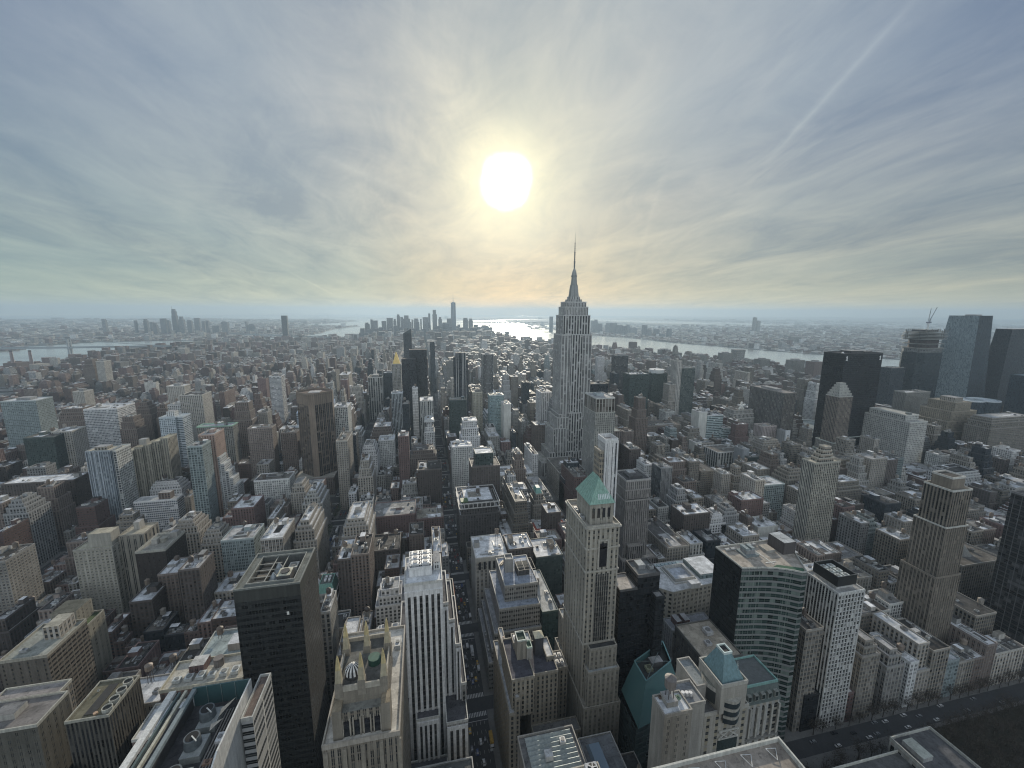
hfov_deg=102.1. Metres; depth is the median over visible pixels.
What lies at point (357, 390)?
city block
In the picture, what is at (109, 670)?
city block
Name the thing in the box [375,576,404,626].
office block
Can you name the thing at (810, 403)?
city block
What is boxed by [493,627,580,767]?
penthouse block
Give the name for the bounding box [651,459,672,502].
office block
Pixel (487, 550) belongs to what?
office block
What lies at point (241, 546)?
office block
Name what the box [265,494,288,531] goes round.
city block
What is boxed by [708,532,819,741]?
curved tower
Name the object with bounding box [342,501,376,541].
apartment tower
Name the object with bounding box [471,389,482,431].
office block
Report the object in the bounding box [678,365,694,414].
office block
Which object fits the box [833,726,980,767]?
library
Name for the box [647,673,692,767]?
tank shaft
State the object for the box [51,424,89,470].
apartment tower
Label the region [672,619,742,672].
gridded block
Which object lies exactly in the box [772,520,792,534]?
city block
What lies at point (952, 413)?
ziggurat hotel
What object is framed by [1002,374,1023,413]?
blue slab
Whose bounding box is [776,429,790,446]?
block
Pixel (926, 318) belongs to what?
hills
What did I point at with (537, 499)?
office block
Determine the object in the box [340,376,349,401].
city block
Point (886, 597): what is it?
city block
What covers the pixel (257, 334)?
suspension bridge
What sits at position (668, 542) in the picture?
city block
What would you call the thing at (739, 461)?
city block
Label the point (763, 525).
city block
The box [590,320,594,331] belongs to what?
distant tower
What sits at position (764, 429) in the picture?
office block
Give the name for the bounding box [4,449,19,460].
city block
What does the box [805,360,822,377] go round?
distant tower
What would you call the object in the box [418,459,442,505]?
office block
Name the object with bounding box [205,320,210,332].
distant tower
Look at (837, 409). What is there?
crown tower
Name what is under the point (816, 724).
park tree
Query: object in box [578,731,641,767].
roof light block
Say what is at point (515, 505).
city block
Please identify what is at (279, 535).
office block
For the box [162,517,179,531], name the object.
city block
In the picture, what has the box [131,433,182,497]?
stepped bay tower
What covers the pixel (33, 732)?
edged roof block
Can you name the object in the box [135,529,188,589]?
black brick block
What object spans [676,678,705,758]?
lift shaft
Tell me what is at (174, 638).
city block
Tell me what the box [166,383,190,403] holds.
apartment tower
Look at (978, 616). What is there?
city block
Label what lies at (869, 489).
city block
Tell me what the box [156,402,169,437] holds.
apartment tower
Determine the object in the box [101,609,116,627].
city block
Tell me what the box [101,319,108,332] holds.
distant tower
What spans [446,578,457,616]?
netted block
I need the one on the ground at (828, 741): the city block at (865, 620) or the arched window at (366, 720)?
the city block at (865, 620)
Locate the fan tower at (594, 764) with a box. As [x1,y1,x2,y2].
[571,761,599,767]
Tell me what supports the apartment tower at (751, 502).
on the ground at (828, 741)
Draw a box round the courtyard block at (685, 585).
[653,555,713,617]
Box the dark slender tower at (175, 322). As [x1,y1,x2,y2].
[171,306,179,332]
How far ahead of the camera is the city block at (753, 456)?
719.41 m
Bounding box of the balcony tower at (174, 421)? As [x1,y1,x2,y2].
[159,410,193,466]
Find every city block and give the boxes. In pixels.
[0,460,23,481]
[0,495,16,528]
[0,518,32,546]
[0,541,45,614]
[0,596,40,655]
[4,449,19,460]
[16,443,26,460]
[24,619,50,638]
[26,461,57,475]
[36,587,75,625]
[37,480,78,545]
[42,569,66,594]
[55,575,76,591]
[57,464,79,473]
[63,524,75,542]
[64,531,90,574]
[75,496,116,535]
[80,462,87,471]
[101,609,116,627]
[102,655,125,679]
[107,669,141,679]
[108,612,134,658]
[114,625,133,656]
[115,640,161,676]
[116,508,148,533]
[128,578,168,637]
[143,607,179,653]
[146,650,179,676]
[149,474,190,495]
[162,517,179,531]
[163,649,186,673]
[164,623,189,651]
[167,398,181,412]
[174,637,210,667]
[184,489,194,513]
[184,618,198,648]
[197,599,222,637]
[211,599,236,632]
[214,570,245,600]
[218,386,235,416]
[222,506,232,525]
[225,493,244,513]
[238,456,252,479]
[249,474,259,495]
[254,390,266,413]
[256,459,274,473]
[258,406,272,424]
[258,493,273,518]
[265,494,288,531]
[272,410,282,447]
[280,426,301,472]
[290,405,297,423]
[330,378,338,403]
[332,534,341,559]
[338,609,350,638]
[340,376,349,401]
[341,385,347,401]
[348,483,358,506]
[351,383,366,426]
[360,491,374,510]
[362,606,374,629]
[373,499,415,533]
[374,529,401,582]
[375,491,391,502]
[377,466,385,488]
[384,553,400,576]
[385,467,393,488]
[390,481,400,500]
[400,551,410,573]
[401,477,417,499]
[401,531,407,557]
[402,397,410,449]
[409,521,423,550]
[414,496,422,507]
[416,505,443,536]
[424,536,431,550]
[440,387,446,425]
[441,539,448,572]
[444,414,448,442]
[466,541,470,570]
[482,392,486,410]
[484,428,499,450]
[487,440,495,455]
[498,500,506,521]
[499,437,511,452]
[499,514,511,538]
[500,464,533,488]
[501,371,510,402]
[503,467,515,500]
[503,480,530,538]
[504,448,517,465]
[509,375,517,407]
[510,426,515,448]
[511,408,518,430]
[518,417,528,451]
[520,379,529,413]
[523,424,530,454]
[524,442,537,475]
[526,476,552,502]
[527,399,534,423]
[531,420,548,451]
[531,519,564,530]
[534,529,561,549]
[543,368,550,383]
[546,397,551,420]
[546,456,585,498]
[559,457,578,509]
[559,463,586,513]
[609,371,618,386]
[613,389,623,413]
[615,403,631,426]
[620,427,633,443]
[633,457,651,486]
[647,516,689,561]
[647,543,666,562]
[648,440,664,461]
[648,503,655,518]
[649,497,669,524]
[651,453,664,462]
[653,402,666,418]
[658,406,674,419]
[658,433,670,456]
[661,381,675,410]
[662,453,686,483]
[664,425,676,437]
[668,435,679,451]
[671,445,685,457]
[674,475,696,491]
[676,529,704,556]
[677,432,688,453]
[680,420,688,429]
[680,453,699,493]
[681,422,700,446]
[685,489,705,507]
[688,435,701,452]
[692,444,706,464]
[692,528,720,563]
[698,462,713,496]
[699,437,713,446]
[703,443,733,466]
[703,489,731,507]
[705,361,722,379]
[709,367,721,394]
[710,468,731,499]
[711,394,731,405]
[713,532,735,545]
[725,522,759,543]
[728,419,748,444]
[728,455,745,473]
[729,463,740,491]
[730,388,743,406]
[732,369,749,387]
[737,509,753,529]
[739,470,764,496]
[741,440,755,451]
[741,458,769,475]
[745,449,759,461]
[752,515,777,536]
[757,446,780,475]
[759,476,784,520]
[771,446,786,465]
[771,447,786,458]
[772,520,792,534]
[776,525,801,542]
[780,503,795,527]
[781,437,801,464]
[785,482,798,504]
[791,420,797,441]
[795,377,811,415]
[795,424,812,447]
[795,550,811,563]
[796,452,810,466]
[796,542,824,562]
[801,442,815,454]
[802,381,819,419]
[803,539,841,561]
[827,541,861,561]
[829,516,837,541]
[833,434,855,454]
[833,497,854,517]
[835,510,869,554]
[838,558,872,593]
[840,497,863,510]
[843,687,854,722]
[846,453,868,484]
[850,436,859,445]
[850,509,879,556]
[852,555,889,589]
[856,435,879,452]
[856,450,887,487]
[859,600,880,633]
[860,485,892,498]
[863,493,900,522]
[863,599,929,704]
[864,591,890,614]
[867,581,903,618]
[869,631,918,707]
[871,526,909,566]
[871,635,904,713]
[877,450,897,486]
[882,450,903,478]
[883,474,908,492]
[883,511,912,534]
[887,575,896,594]
[894,491,920,510]
[896,618,950,702]
[903,462,931,474]
[906,507,918,517]
[908,476,925,486]
[920,435,930,463]
[924,449,949,465]
[926,421,941,447]
[930,429,957,451]
[940,652,959,696]
[945,451,975,468]
[946,614,997,688]
[949,637,984,691]
[950,644,974,691]
[950,649,966,694]
[953,591,996,634]
[958,542,996,599]
[965,521,983,545]
[966,518,996,543]
[967,482,998,510]
[967,505,978,520]
[968,443,994,477]
[970,497,985,520]
[975,544,998,555]
[978,515,1005,538]
[981,482,1009,509]
[983,472,1010,482]
[985,635,1010,685]
[989,630,1023,681]
[991,442,1020,473]
[992,455,1010,474]
[999,480,1023,496]
[1009,463,1023,478]
[1017,457,1023,465]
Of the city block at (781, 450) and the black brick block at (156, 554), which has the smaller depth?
the black brick block at (156, 554)
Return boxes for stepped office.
[478,553,541,690]
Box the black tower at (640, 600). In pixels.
[614,558,664,726]
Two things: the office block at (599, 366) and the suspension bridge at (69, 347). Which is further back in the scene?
the suspension bridge at (69, 347)
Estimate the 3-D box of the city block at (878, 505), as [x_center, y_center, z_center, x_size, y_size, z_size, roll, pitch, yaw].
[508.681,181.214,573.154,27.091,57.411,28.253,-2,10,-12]
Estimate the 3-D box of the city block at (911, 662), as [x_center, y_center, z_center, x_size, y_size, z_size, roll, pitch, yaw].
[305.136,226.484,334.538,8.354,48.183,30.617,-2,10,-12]
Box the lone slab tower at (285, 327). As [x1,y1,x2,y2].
[281,316,288,335]
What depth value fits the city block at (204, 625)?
360.15 m
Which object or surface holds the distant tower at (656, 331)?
on the ground at (828, 741)
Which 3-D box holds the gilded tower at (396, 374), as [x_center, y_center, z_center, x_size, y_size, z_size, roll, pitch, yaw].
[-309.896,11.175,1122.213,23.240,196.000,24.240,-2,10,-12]
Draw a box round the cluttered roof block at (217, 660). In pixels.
[159,626,243,702]
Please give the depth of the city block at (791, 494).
597.84 m
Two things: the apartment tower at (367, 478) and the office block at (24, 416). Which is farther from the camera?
the office block at (24, 416)
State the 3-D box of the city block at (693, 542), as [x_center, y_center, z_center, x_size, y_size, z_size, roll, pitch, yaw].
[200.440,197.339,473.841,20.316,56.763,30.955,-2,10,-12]
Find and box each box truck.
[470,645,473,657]
[489,730,493,748]
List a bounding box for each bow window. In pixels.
[701,670,715,704]
[722,712,739,724]
[723,704,740,716]
[724,696,741,709]
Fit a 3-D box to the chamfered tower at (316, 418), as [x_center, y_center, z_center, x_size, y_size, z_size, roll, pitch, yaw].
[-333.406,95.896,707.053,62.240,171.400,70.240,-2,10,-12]
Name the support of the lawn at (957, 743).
on the pavement
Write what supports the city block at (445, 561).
on the ground at (828, 741)
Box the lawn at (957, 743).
[934,704,1023,767]
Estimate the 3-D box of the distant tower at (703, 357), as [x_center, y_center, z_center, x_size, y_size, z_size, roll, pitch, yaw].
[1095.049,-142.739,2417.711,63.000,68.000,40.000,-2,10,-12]
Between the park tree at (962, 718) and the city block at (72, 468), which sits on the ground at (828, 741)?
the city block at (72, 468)
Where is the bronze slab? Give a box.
[401,349,427,436]
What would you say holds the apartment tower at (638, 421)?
on the ground at (828, 741)
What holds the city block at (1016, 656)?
on the ground at (828, 741)
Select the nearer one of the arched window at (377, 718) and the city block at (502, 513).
the arched window at (377, 718)
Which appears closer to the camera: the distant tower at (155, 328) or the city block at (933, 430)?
the city block at (933, 430)
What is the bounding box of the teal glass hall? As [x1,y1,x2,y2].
[618,641,674,767]
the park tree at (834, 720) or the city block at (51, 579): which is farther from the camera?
the city block at (51, 579)
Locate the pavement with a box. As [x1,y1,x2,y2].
[0,368,1023,767]
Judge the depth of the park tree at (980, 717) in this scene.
306.86 m
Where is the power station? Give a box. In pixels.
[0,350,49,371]
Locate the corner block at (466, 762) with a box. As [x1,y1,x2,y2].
[420,756,473,767]
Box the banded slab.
[118,490,185,528]
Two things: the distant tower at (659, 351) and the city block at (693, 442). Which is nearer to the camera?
the city block at (693, 442)
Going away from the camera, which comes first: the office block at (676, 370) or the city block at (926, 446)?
the city block at (926, 446)
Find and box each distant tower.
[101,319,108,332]
[134,320,138,332]
[143,319,149,332]
[152,323,158,334]
[159,318,167,332]
[167,320,171,331]
[178,316,186,332]
[187,320,193,332]
[194,318,201,331]
[201,321,206,332]
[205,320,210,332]
[212,326,220,331]
[221,322,229,332]
[248,324,255,330]
[360,328,364,336]
[365,322,369,332]
[372,320,377,330]
[382,321,386,329]
[387,318,392,329]
[393,326,397,335]
[397,314,399,329]
[403,315,409,328]
[414,318,418,333]
[415,322,419,330]
[423,317,428,331]
[432,310,436,329]
[438,317,441,327]
[447,318,451,325]
[463,318,467,330]
[468,318,472,327]
[481,325,488,329]
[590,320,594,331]
[594,319,597,331]
[598,324,601,332]
[605,323,609,332]
[609,323,616,332]
[616,325,622,332]
[621,325,624,333]
[625,324,629,333]
[629,328,636,333]
[641,325,647,334]
[646,330,651,335]
[653,329,659,333]
[657,348,670,354]
[666,329,671,336]
[693,354,706,361]
[718,352,732,363]
[751,317,756,330]
[753,358,769,367]
[756,321,760,331]
[784,358,804,372]
[788,336,801,341]
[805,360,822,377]
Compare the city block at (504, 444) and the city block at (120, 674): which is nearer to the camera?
the city block at (120, 674)
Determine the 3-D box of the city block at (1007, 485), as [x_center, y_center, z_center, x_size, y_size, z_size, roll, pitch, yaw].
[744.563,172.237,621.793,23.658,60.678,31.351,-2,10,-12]
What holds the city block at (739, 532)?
on the ground at (828, 741)
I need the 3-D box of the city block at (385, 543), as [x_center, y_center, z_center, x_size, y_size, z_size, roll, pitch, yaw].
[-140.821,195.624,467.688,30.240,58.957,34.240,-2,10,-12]
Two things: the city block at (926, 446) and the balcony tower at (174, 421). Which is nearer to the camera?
the balcony tower at (174, 421)
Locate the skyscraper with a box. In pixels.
[537,243,591,475]
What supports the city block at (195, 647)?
on the ground at (828, 741)
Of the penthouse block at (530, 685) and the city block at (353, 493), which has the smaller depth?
the penthouse block at (530, 685)
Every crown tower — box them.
[451,352,468,416]
[812,382,852,452]
[894,470,972,643]
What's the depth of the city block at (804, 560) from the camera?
438.38 m
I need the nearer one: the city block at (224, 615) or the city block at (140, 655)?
the city block at (140, 655)
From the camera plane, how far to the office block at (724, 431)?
876.92 m
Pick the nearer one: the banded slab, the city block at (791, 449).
the banded slab
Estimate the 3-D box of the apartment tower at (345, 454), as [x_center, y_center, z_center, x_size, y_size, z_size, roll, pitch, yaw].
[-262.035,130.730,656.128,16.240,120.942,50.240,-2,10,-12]
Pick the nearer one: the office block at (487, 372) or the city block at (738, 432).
the city block at (738, 432)
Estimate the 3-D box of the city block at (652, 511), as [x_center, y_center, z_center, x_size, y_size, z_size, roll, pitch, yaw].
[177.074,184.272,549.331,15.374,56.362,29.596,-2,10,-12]
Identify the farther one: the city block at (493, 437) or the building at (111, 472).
the city block at (493, 437)
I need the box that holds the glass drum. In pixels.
[963,397,1001,413]
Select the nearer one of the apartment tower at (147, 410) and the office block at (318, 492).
the office block at (318, 492)
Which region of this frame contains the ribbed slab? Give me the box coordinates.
[582,392,614,476]
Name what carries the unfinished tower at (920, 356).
on the ground at (828, 741)
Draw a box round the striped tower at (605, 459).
[593,433,618,516]
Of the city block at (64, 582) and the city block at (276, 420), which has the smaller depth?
the city block at (64, 582)
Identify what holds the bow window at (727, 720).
in the pyramid roof tower at (718, 679)
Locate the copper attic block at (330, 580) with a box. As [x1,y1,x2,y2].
[319,573,340,610]
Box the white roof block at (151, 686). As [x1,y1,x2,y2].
[131,662,193,761]
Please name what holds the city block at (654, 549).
on the ground at (828, 741)
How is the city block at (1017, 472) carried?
on the ground at (828, 741)
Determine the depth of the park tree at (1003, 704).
314.90 m
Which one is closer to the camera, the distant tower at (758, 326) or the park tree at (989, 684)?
the park tree at (989, 684)
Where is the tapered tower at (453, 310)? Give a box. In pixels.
[451,302,455,330]
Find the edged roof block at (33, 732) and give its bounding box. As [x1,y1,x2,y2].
[0,678,76,767]
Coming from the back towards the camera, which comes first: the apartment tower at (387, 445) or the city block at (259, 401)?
the city block at (259, 401)
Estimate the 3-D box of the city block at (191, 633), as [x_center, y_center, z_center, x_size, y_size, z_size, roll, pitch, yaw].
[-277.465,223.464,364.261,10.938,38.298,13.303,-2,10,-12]
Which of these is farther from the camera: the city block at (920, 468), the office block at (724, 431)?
the office block at (724, 431)
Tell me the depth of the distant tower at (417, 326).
4685.97 m
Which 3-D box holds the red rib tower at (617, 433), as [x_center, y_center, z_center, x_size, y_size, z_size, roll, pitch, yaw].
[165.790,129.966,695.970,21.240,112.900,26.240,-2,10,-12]
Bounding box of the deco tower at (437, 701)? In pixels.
[400,549,468,767]
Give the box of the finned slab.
[748,385,796,439]
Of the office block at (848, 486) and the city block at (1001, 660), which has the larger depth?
the office block at (848, 486)
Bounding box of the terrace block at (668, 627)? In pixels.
[662,612,708,656]
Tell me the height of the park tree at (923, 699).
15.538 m
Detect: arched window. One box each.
[343,721,349,736]
[354,719,359,734]
[364,717,370,732]
[374,715,380,730]
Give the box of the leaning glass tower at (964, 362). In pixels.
[934,314,992,397]
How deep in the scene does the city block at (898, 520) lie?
527.23 m
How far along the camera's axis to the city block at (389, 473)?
703.95 m
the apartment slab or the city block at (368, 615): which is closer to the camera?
the city block at (368, 615)
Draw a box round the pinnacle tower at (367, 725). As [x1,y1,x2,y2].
[321,618,410,767]
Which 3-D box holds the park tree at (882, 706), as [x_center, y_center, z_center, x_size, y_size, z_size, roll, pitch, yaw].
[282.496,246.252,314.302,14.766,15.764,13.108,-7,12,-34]
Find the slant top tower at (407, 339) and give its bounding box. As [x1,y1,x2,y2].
[403,329,411,357]
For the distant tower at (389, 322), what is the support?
on the ground at (828, 741)
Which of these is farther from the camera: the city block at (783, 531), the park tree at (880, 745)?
the city block at (783, 531)
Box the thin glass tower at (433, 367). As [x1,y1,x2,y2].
[430,341,435,392]
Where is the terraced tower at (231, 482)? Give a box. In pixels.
[217,452,244,515]
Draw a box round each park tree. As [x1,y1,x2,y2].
[807,715,820,734]
[818,752,834,767]
[819,717,829,731]
[827,750,846,766]
[830,714,844,728]
[832,743,850,764]
[843,713,856,725]
[850,734,871,758]
[856,710,867,722]
[862,737,883,756]
[866,703,881,719]
[874,696,896,716]
[875,737,888,753]
[886,698,904,714]
[901,697,914,710]
[911,691,931,708]
[925,688,942,705]
[925,720,940,730]
[932,689,944,703]
[934,725,955,743]
[936,715,956,735]
[938,710,960,731]
[944,684,962,699]
[946,725,966,743]
[950,710,968,728]
[954,684,968,697]
[957,745,970,756]
[958,705,977,724]
[962,680,978,695]
[966,704,996,725]
[973,677,991,692]
[973,755,987,767]
[975,704,994,717]
[982,674,1001,690]
[985,701,1006,718]
[988,693,1016,716]
[995,675,1008,687]
[1000,691,1022,713]
[1003,669,1022,685]
[1011,697,1023,712]
[1015,670,1023,682]
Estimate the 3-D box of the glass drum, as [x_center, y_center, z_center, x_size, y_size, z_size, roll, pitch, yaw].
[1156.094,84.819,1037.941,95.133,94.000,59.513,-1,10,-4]
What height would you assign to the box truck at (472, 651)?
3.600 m
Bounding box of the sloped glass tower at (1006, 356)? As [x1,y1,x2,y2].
[984,328,1023,408]
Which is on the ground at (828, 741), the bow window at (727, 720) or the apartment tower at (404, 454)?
the apartment tower at (404, 454)
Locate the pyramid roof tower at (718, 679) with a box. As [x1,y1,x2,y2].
[675,643,748,755]
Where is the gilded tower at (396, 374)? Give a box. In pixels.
[392,352,401,390]
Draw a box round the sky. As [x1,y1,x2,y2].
[0,0,1023,318]
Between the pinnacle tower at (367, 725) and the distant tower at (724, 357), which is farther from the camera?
the distant tower at (724, 357)
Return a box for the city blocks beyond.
[0,317,1023,692]
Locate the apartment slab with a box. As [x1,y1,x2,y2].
[72,518,159,614]
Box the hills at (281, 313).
[206,313,326,314]
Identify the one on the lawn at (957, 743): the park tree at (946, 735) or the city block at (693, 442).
the park tree at (946, 735)
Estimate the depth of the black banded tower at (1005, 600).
378.59 m
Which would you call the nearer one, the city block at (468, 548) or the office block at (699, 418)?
the city block at (468, 548)
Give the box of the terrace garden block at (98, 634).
[36,598,112,681]
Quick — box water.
[0,315,1023,395]
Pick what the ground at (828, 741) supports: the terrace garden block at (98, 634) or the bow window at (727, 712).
the terrace garden block at (98, 634)
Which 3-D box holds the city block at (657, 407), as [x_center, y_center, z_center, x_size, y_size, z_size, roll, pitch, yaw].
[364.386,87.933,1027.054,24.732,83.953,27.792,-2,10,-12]
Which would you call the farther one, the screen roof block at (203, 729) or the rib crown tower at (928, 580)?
the rib crown tower at (928, 580)
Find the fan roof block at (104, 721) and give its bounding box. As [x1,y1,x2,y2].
[64,675,145,767]
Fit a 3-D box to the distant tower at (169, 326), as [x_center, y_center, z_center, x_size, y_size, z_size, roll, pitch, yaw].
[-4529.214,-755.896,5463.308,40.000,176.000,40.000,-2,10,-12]
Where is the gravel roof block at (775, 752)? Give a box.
[653,736,804,767]
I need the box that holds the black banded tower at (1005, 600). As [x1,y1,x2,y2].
[986,489,1023,644]
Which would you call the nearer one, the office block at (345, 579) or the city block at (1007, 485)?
the office block at (345, 579)
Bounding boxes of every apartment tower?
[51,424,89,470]
[58,403,93,447]
[73,388,95,405]
[83,357,98,384]
[83,402,135,448]
[95,359,113,380]
[120,413,148,447]
[136,398,158,440]
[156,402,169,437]
[157,555,187,624]
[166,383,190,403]
[174,511,211,555]
[179,388,214,425]
[196,421,241,461]
[201,516,231,581]
[231,494,266,527]
[233,396,258,457]
[247,424,280,476]
[254,471,295,501]
[269,373,288,421]
[290,476,310,515]
[293,502,329,576]
[334,401,351,439]
[336,427,354,509]
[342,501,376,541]
[351,532,376,618]
[358,453,376,500]
[370,419,395,439]
[378,433,396,468]
[398,430,410,494]
[410,444,436,476]
[450,439,471,504]
[510,450,525,485]
[628,393,647,451]
[728,490,763,515]
[748,436,780,453]
[891,389,930,413]
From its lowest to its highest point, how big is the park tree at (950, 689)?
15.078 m
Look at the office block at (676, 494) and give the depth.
542.99 m
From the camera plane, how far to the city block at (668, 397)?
1011.38 m
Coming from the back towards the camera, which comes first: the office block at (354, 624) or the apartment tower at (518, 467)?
the apartment tower at (518, 467)
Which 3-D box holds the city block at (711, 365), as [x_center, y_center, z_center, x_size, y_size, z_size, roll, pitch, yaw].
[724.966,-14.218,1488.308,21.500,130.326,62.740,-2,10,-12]
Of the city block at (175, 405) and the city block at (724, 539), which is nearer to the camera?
the city block at (724, 539)
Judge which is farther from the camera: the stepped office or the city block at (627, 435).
the city block at (627, 435)
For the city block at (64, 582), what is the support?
on the ground at (828, 741)
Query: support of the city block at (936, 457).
on the ground at (828, 741)
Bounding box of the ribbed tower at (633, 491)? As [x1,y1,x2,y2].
[615,468,656,572]
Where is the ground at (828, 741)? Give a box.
[0,315,1023,767]
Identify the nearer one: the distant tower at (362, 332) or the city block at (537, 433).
the city block at (537, 433)
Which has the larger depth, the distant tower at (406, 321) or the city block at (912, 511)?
the distant tower at (406, 321)
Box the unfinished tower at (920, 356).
[899,329,948,397]
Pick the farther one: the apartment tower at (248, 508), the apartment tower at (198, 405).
the apartment tower at (198, 405)
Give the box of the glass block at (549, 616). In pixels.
[533,570,557,650]
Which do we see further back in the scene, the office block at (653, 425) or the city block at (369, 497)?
the office block at (653, 425)
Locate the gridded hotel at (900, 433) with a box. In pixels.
[861,407,927,462]
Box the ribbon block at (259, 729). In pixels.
[240,672,280,767]
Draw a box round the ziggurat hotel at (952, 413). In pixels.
[919,395,976,440]
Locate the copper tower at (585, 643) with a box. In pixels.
[555,472,621,746]
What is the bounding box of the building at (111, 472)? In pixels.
[85,444,138,520]
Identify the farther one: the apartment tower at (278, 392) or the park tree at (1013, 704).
the apartment tower at (278, 392)
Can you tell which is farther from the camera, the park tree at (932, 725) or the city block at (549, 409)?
the city block at (549, 409)
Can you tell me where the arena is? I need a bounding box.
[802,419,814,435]
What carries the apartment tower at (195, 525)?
on the ground at (828, 741)
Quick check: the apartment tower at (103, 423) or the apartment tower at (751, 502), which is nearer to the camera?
the apartment tower at (751, 502)
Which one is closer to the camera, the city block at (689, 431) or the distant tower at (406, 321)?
the city block at (689, 431)
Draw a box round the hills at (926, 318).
[797,317,1023,321]
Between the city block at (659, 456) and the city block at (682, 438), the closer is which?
the city block at (659, 456)
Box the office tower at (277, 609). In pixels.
[233,547,328,767]
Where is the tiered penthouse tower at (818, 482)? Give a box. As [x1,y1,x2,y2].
[792,444,840,542]
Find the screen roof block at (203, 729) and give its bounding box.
[119,678,252,767]
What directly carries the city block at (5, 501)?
on the ground at (828, 741)
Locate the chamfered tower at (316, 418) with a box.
[295,388,338,494]
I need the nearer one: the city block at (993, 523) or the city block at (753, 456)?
the city block at (993, 523)
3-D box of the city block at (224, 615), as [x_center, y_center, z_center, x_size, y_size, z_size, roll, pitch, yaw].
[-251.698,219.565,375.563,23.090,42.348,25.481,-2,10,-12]
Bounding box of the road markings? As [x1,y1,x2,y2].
[44,406,1023,762]
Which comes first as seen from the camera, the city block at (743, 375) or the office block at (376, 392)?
the office block at (376, 392)
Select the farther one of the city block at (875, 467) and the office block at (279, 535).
the city block at (875, 467)
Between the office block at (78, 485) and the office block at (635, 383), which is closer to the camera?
the office block at (78, 485)
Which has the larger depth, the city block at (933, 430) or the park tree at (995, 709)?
the city block at (933, 430)
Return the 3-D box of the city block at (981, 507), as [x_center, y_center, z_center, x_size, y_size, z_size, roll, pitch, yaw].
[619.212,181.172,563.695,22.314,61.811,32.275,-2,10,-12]
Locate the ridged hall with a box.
[517,724,585,767]
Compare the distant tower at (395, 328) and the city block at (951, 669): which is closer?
the city block at (951, 669)
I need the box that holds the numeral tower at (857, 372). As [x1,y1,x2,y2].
[811,350,882,447]
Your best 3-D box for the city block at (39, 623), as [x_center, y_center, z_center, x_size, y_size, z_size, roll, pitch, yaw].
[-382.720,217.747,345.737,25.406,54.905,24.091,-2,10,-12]
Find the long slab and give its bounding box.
[0,612,97,706]
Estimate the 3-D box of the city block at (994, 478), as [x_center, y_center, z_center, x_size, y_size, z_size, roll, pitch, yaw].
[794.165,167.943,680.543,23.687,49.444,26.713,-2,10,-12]
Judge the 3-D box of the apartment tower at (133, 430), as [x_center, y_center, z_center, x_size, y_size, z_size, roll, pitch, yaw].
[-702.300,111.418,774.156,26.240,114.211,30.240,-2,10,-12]
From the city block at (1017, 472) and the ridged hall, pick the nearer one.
the ridged hall
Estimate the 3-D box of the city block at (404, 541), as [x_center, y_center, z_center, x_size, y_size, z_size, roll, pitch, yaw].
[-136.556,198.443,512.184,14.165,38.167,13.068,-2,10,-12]
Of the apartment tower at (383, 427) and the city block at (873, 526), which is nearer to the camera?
the city block at (873, 526)
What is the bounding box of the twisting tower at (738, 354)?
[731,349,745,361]
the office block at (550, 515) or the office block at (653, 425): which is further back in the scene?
the office block at (653, 425)
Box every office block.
[0,396,58,447]
[0,469,92,506]
[3,492,59,565]
[23,427,68,468]
[178,549,217,623]
[187,437,219,523]
[198,428,226,516]
[220,521,264,576]
[260,517,294,552]
[302,481,331,529]
[321,587,339,703]
[337,538,354,616]
[337,616,368,662]
[352,427,359,471]
[355,425,365,459]
[361,439,379,486]
[368,374,383,419]
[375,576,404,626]
[377,622,399,628]
[383,370,392,400]
[391,390,403,448]
[412,384,419,437]
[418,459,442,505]
[420,396,433,443]
[424,415,434,446]
[431,526,441,565]
[449,396,466,438]
[456,484,499,559]
[459,413,479,457]
[469,447,499,503]
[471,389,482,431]
[471,528,506,619]
[481,352,492,396]
[488,392,503,438]
[501,400,510,439]
[503,532,533,568]
[529,485,546,519]
[530,536,562,595]
[535,388,551,420]
[541,502,560,529]
[590,381,607,393]
[595,355,604,380]
[611,353,627,393]
[619,442,640,469]
[622,369,648,416]
[645,368,666,402]
[647,417,679,433]
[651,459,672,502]
[665,483,687,519]
[670,358,681,414]
[670,502,710,532]
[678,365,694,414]
[691,409,706,438]
[705,412,722,438]
[706,505,725,533]
[713,497,738,534]
[719,424,730,438]
[723,402,753,430]
[733,444,749,462]
[753,422,776,437]
[771,462,800,516]
[786,607,823,731]
[833,451,849,467]
[836,474,861,501]
[849,628,880,719]
[875,366,905,405]
[923,463,981,485]
[961,411,1023,451]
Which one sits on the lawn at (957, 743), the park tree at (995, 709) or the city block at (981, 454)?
the park tree at (995, 709)
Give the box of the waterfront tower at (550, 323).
[549,316,552,331]
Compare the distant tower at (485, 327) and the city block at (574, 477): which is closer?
the city block at (574, 477)
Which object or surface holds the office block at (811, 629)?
on the ground at (828, 741)
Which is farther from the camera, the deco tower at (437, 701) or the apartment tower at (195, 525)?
the apartment tower at (195, 525)
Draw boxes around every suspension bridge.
[0,338,171,353]
[228,329,330,337]
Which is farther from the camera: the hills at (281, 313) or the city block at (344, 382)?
the hills at (281, 313)
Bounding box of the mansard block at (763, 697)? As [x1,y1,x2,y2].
[734,654,780,744]
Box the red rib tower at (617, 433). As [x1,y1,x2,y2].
[614,427,621,469]
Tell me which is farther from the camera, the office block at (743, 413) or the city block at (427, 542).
the office block at (743, 413)
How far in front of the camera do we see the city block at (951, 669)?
329.44 m
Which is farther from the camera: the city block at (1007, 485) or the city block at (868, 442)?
the city block at (868, 442)
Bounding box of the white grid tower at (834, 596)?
[803,559,865,729]
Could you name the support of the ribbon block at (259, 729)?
on the ground at (828, 741)

